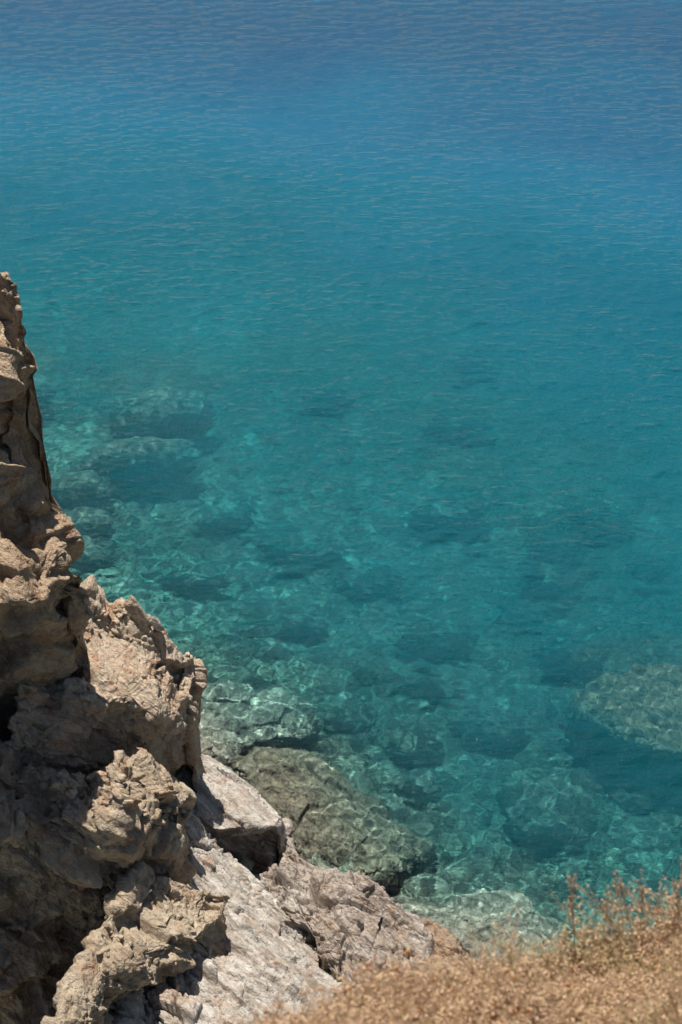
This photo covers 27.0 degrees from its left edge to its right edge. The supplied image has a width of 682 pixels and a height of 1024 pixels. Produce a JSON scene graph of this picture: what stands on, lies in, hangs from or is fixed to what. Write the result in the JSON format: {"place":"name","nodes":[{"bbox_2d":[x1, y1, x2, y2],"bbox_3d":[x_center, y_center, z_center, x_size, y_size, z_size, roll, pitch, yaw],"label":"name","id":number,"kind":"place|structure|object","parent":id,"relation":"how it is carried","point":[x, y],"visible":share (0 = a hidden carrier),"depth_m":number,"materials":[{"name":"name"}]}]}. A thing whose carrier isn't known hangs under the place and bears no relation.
{"place":"outdoors","nodes":[
{"label":"outdoors","id":0,"kind":"place"},
{"bbox_2d":[0,271,491,1023],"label":"cliff","id":1,"kind":"structure","parent":0,"point":[114,705],"depth_m":24.60,"materials":[{"name":"beige stone"}]},
{"bbox_2d":[3,740,11,745],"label":"loose stone","id":2,"kind":"object","parent":1,"relation":"on","point":[7,742],"visible":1,"depth_m":24.30,"materials":[{"name":"stone"}]},
{"bbox_2d":[17,779,25,783],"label":"loose stone","id":3,"kind":"object","parent":1,"relation":"on","point":[19,781],"visible":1,"depth_m":24.11,"materials":[{"name":"grey stone"}]},
{"bbox_2d":[39,781,49,789],"bbox_3d":[-5.018,4.620,24.119,0.197,0.144,0.208,15,33,-50],"label":"loose stone","id":4,"kind":"object","parent":1,"relation":"on","point":[44,785],"visible":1,"depth_m":24.06,"materials":[{"name":"grey stone"}]},
{"bbox_2d":[50,803,56,809],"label":"loose stone","id":5,"kind":"object","parent":1,"relation":"on","point":[53,805],"visible":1,"depth_m":23.99,"materials":[{"name":"grey stone"}]},
{"bbox_2d":[52,781,59,787],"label":"loose stone","id":6,"kind":"object","parent":1,"relation":"on","point":[55,784],"visible":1,"depth_m":23.66,"materials":[{"name":"grey stone"}]},
{"bbox_2d":[56,771,61,777],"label":"loose stone","id":7,"kind":"object","parent":1,"relation":"on","point":[58,774],"visible":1,"depth_m":24.09,"materials":[{"name":"grey stone"}]},
{"bbox_2d":[69,789,77,799],"bbox_3d":[-4.505,4.750,23.916,0.181,0.139,0.170,-32,61,-9],"label":"loose stone","id":8,"kind":"object","parent":1,"relation":"on","point":[73,793],"visible":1,"depth_m":23.87,"materials":[{"name":"grey stone"}]},
{"bbox_2d":[82,917,88,922],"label":"loose stone","id":9,"kind":"object","parent":1,"relation":"on","point":[85,919],"visible":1,"depth_m":25.13,"materials":[{"name":"stone"}]},
{"bbox_2d":[82,598,90,605],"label":"loose stone","id":10,"kind":"object","parent":1,"relation":"on","point":[87,602],"visible":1,"depth_m":24.02,"materials":[{"name":"grey stone"}]},
{"bbox_2d":[86,609,93,615],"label":"loose stone","id":11,"kind":"object","parent":1,"relation":"on","point":[89,612],"visible":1,"depth_m":24.14,"materials":[{"name":"grey stone"}]},
{"bbox_2d":[87,774,94,781],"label":"loose stone","id":12,"kind":"object","parent":1,"relation":"on","point":[91,777],"visible":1,"depth_m":24.28,"materials":[{"name":"grey stone"}]},
{"bbox_2d":[92,770,104,776],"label":"loose stone","id":13,"kind":"object","parent":1,"relation":"on","point":[99,773],"visible":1,"depth_m":24.31,"materials":[{"name":"beige stone"}]},
{"bbox_2d":[96,797,102,805],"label":"loose stone","id":14,"kind":"object","parent":1,"relation":"on","point":[99,801],"visible":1,"depth_m":23.68,"materials":[{"name":"beige stone"}]},
{"bbox_2d":[101,968,108,973],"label":"loose stone","id":15,"kind":"object","parent":1,"relation":"on","point":[104,970],"visible":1,"depth_m":22.22,"materials":[{"name":"beige stone"}]},
{"bbox_2d":[103,921,109,927],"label":"loose stone","id":16,"kind":"object","parent":1,"relation":"on","point":[106,924],"visible":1,"depth_m":23.09,"materials":[{"name":"beige stone"}]},
{"bbox_2d":[111,628,118,634],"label":"loose stone","id":17,"kind":"object","parent":1,"relation":"on","point":[114,631],"visible":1,"depth_m":26.58,"materials":[{"name":"beige stone"}]},
{"bbox_2d":[112,789,121,799],"bbox_3d":[-3.719,4.696,23.622,0.118,0.072,0.240,-40,67,-18],"label":"loose stone","id":18,"kind":"object","parent":1,"relation":"on","point":[116,794],"visible":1,"depth_m":23.60,"materials":[{"name":"beige stone"}]},
{"bbox_2d":[111,601,123,612],"bbox_3d":[-4.206,1.873,26.979,0.338,0.432,0.321,12,37,-9],"label":"boulder","id":19,"kind":"object","parent":1,"relation":"on","point":[119,605],"visible":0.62,"depth_m":26.84,"materials":[{"name":"beige stone"}]},
{"bbox_2d":[115,783,123,788],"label":"loose stone","id":20,"kind":"object","parent":1,"relation":"on","point":[118,785],"visible":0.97,"depth_m":24.00,"materials":[{"name":"beige stone"}]},
{"bbox_2d":[116,774,124,781],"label":"loose stone","id":21,"kind":"object","parent":1,"relation":"on","point":[120,777],"visible":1,"depth_m":24.10,"materials":[{"name":"beige stone"}]},
{"bbox_2d":[124,939,133,947],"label":"loose stone","id":22,"kind":"object","parent":1,"relation":"on","point":[129,943],"visible":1,"depth_m":22.69,"materials":[{"name":"beige stone"}]},
{"bbox_2d":[124,799,133,805],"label":"loose stone","id":23,"kind":"object","parent":1,"relation":"on","point":[130,802],"visible":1,"depth_m":23.57,"materials":[{"name":"beige stone"}]},
{"bbox_2d":[124,595,151,631],"bbox_3d":[-3.855,1.960,26.912,0.322,0.877,0.228,-24,25,5],"label":"standing stone","id":24,"kind":"object","parent":1,"relation":"on","point":[135,610],"visible":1,"depth_m":26.81,"materials":[{"name":"beige stone"}]},
{"bbox_2d":[132,987,143,994],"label":"loose stone","id":25,"kind":"object","parent":1,"relation":"on","point":[138,992],"visible":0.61,"depth_m":23.30,"materials":[{"name":"stone"}]},
{"bbox_2d":[134,819,141,830],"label":"loose stone","id":26,"kind":"object","parent":1,"relation":"on","point":[137,824],"visible":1,"depth_m":23.66,"materials":[{"name":"beige stone"}]},
{"bbox_2d":[138,799,146,808],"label":"loose stone","id":27,"kind":"object","parent":1,"relation":"on","point":[142,805],"visible":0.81,"depth_m":24.15,"materials":[{"name":"beige stone"}]},
{"bbox_2d":[145,787,150,796],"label":"loose stone","id":28,"kind":"object","parent":1,"relation":"on","point":[148,792],"visible":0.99,"depth_m":24.55,"materials":[{"name":"beige stone"}]},
{"bbox_2d":[152,956,158,964],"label":"loose stone","id":29,"kind":"object","parent":1,"relation":"on","point":[155,960],"visible":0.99,"depth_m":23.46,"materials":[{"name":"beige stone"}]},
{"bbox_2d":[149,616,163,631],"bbox_3d":[-3.510,2.138,27.049,0.168,0.401,0.154,-20,35,15],"label":"standing stone","id":30,"kind":"object","parent":1,"relation":"on","point":[155,622],"visible":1,"depth_m":26.97,"materials":[{"name":"grey stone"}]},
{"bbox_2d":[152,824,161,830],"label":"loose stone","id":31,"kind":"object","parent":1,"relation":"on","point":[155,827],"visible":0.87,"depth_m":24.51,"materials":[{"name":"grey stone"}]},
{"bbox_2d":[153,809,161,822],"bbox_3d":[-3.165,5.218,24.399,0.122,0.276,0.271,44,41,-9],"label":"loose stone","id":32,"kind":"object","parent":1,"relation":"on","point":[158,813],"visible":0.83,"depth_m":24.31,"materials":[{"name":"beige stone"}]},
{"bbox_2d":[155,818,165,825],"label":"loose stone","id":33,"kind":"object","parent":1,"relation":"on","point":[160,821],"visible":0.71,"depth_m":24.43,"materials":[{"name":"beige stone"}]},
{"bbox_2d":[155,921,166,927],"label":"loose stone","id":34,"kind":"object","parent":1,"relation":"on","point":[160,924],"visible":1,"depth_m":23.77,"materials":[{"name":"beige stone"}]},
{"bbox_2d":[161,813,167,819],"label":"loose stone","id":35,"kind":"object","parent":1,"relation":"on","point":[163,816],"visible":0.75,"depth_m":25.35,"materials":[{"name":"stone"}]},
{"bbox_2d":[161,818,168,829],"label":"loose stone","id":36,"kind":"object","parent":1,"relation":"on","point":[165,827],"visible":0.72,"depth_m":25.32,"materials":[{"name":"grey stone"}]},
{"bbox_2d":[159,805,171,812],"bbox_3d":[-3.187,5.298,25.416,0.358,0.113,0.136,-1,47,6],"label":"loose stone","id":37,"kind":"object","parent":1,"relation":"on","point":[165,809],"visible":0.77,"depth_m":25.38,"materials":[{"name":"stone"}]},
{"bbox_2d":[171,805,177,814],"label":"loose stone","id":38,"kind":"object","parent":1,"relation":"on","point":[174,811],"visible":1,"depth_m":25.43,"materials":[{"name":"stone"}]},
{"bbox_2d":[178,808,186,813],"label":"loose stone","id":39,"kind":"object","parent":1,"relation":"on","point":[182,810],"visible":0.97,"depth_m":26.46,"materials":[{"name":"stone"}]},
{"bbox_2d":[182,810,191,818],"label":"loose stone","id":40,"kind":"object","parent":1,"relation":"on","point":[187,814],"visible":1,"depth_m":26.48,"materials":[{"name":"stone"}]},
{"bbox_2d":[211,869,681,1023],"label":"dry scrub","id":41,"kind":"object","parent":1,"relation":"on","point":[614,981],"visible":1,"depth_m":4.04,"materials":[{"name":"plant"}]},
{"bbox_2d":[167,985,185,1023],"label":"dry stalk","id":42,"kind":"object","parent":41,"relation":"on","point":[177,1007],"visible":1,"depth_m":3.67,"materials":[{"name":"plant"}]},
{"bbox_2d":[551,872,577,947],"bbox_3d":[0.705,1.258,4.491,0.103,0.356,0.034,0,38,0],"label":"dry stalk","id":43,"kind":"object","parent":41,"relation":"on","point":[571,908],"visible":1,"depth_m":4.48,"materials":[{"name":"plant"}]},
{"bbox_2d":[566,875,632,943],"bbox_3d":[0.828,1.279,4.569,0.250,0.328,0.061,0,38,0],"label":"dry stalk","id":44,"kind":"object","parent":41,"relation":"on","point":[598,905],"visible":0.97,"depth_m":4.55,"materials":[{"name":"plant"}]},
{"bbox_2d":[599,891,621,944],"bbox_3d":[0.879,1.329,4.606,0.096,0.246,0.061,27,45,30],"label":"dry stalk","id":45,"kind":"object","parent":41,"relation":"on","point":[605,907],"visible":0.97,"depth_m":4.58,"materials":[{"name":"plant"}]},
{"bbox_2d":[612,869,645,945],"bbox_3d":[0.907,1.267,4.570,0.118,0.388,0.080,-10,39,-13],"label":"dry stalk","id":46,"kind":"object","parent":41,"relation":"on","point":[617,893],"visible":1,"depth_m":4.53,"materials":[{"name":"plant"}]},
{"bbox_2d":[622,876,662,940],"bbox_3d":[0.953,1.273,4.570,0.144,0.334,0.034,20,42,24],"label":"dry stalk","id":47,"kind":"object","parent":41,"relation":"on","point":[641,891],"visible":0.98,"depth_m":4.54,"materials":[{"name":"plant"}]},
{"bbox_2d":[671,855,681,919],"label":"dry stalk","id":48,"kind":"object","parent":41,"relation":"on","point":[680,883],"visible":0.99,"depth_m":4.59,"materials":[{"name":"plant"}]},
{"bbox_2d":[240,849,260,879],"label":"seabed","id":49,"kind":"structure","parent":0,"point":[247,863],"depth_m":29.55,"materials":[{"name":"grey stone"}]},
{"bbox_2d":[0,0,681,974],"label":"water","id":50,"kind":"structure","parent":0,"point":[352,338],"depth_m":43.55,"materials":[{"name":"teal liquid"}]}
]}

